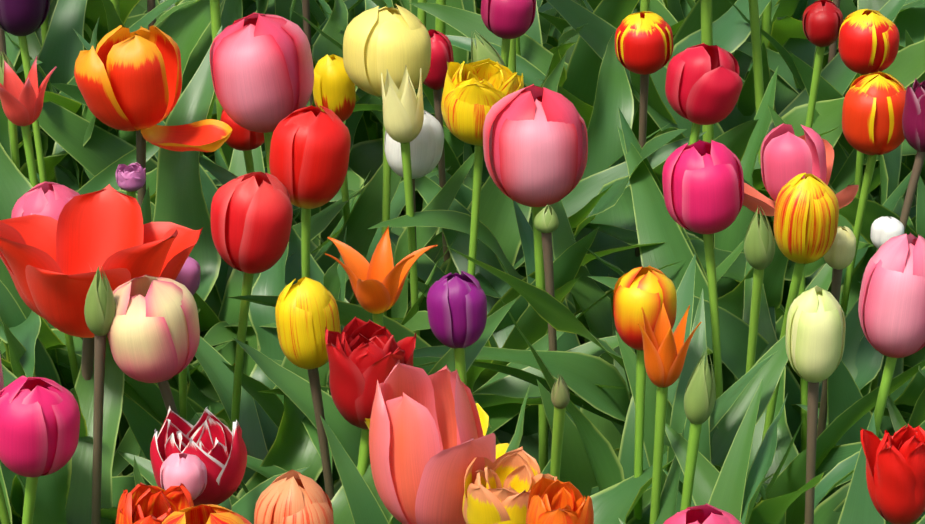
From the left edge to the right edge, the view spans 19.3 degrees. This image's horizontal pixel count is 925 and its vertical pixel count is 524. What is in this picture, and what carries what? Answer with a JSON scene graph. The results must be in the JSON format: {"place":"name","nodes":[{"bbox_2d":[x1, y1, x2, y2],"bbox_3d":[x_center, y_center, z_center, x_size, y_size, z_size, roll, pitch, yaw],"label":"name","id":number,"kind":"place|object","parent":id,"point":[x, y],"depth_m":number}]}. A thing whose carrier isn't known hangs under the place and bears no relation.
{"place":"outdoors","nodes":[
{"label":"outdoors","id":0,"kind":"place"},
{"bbox_2d":[0,0,924,523],"bbox_3d":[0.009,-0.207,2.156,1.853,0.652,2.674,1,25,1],"label":"tulip","id":1,"kind":"object","parent":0,"point":[608,204],"depth_m":1.54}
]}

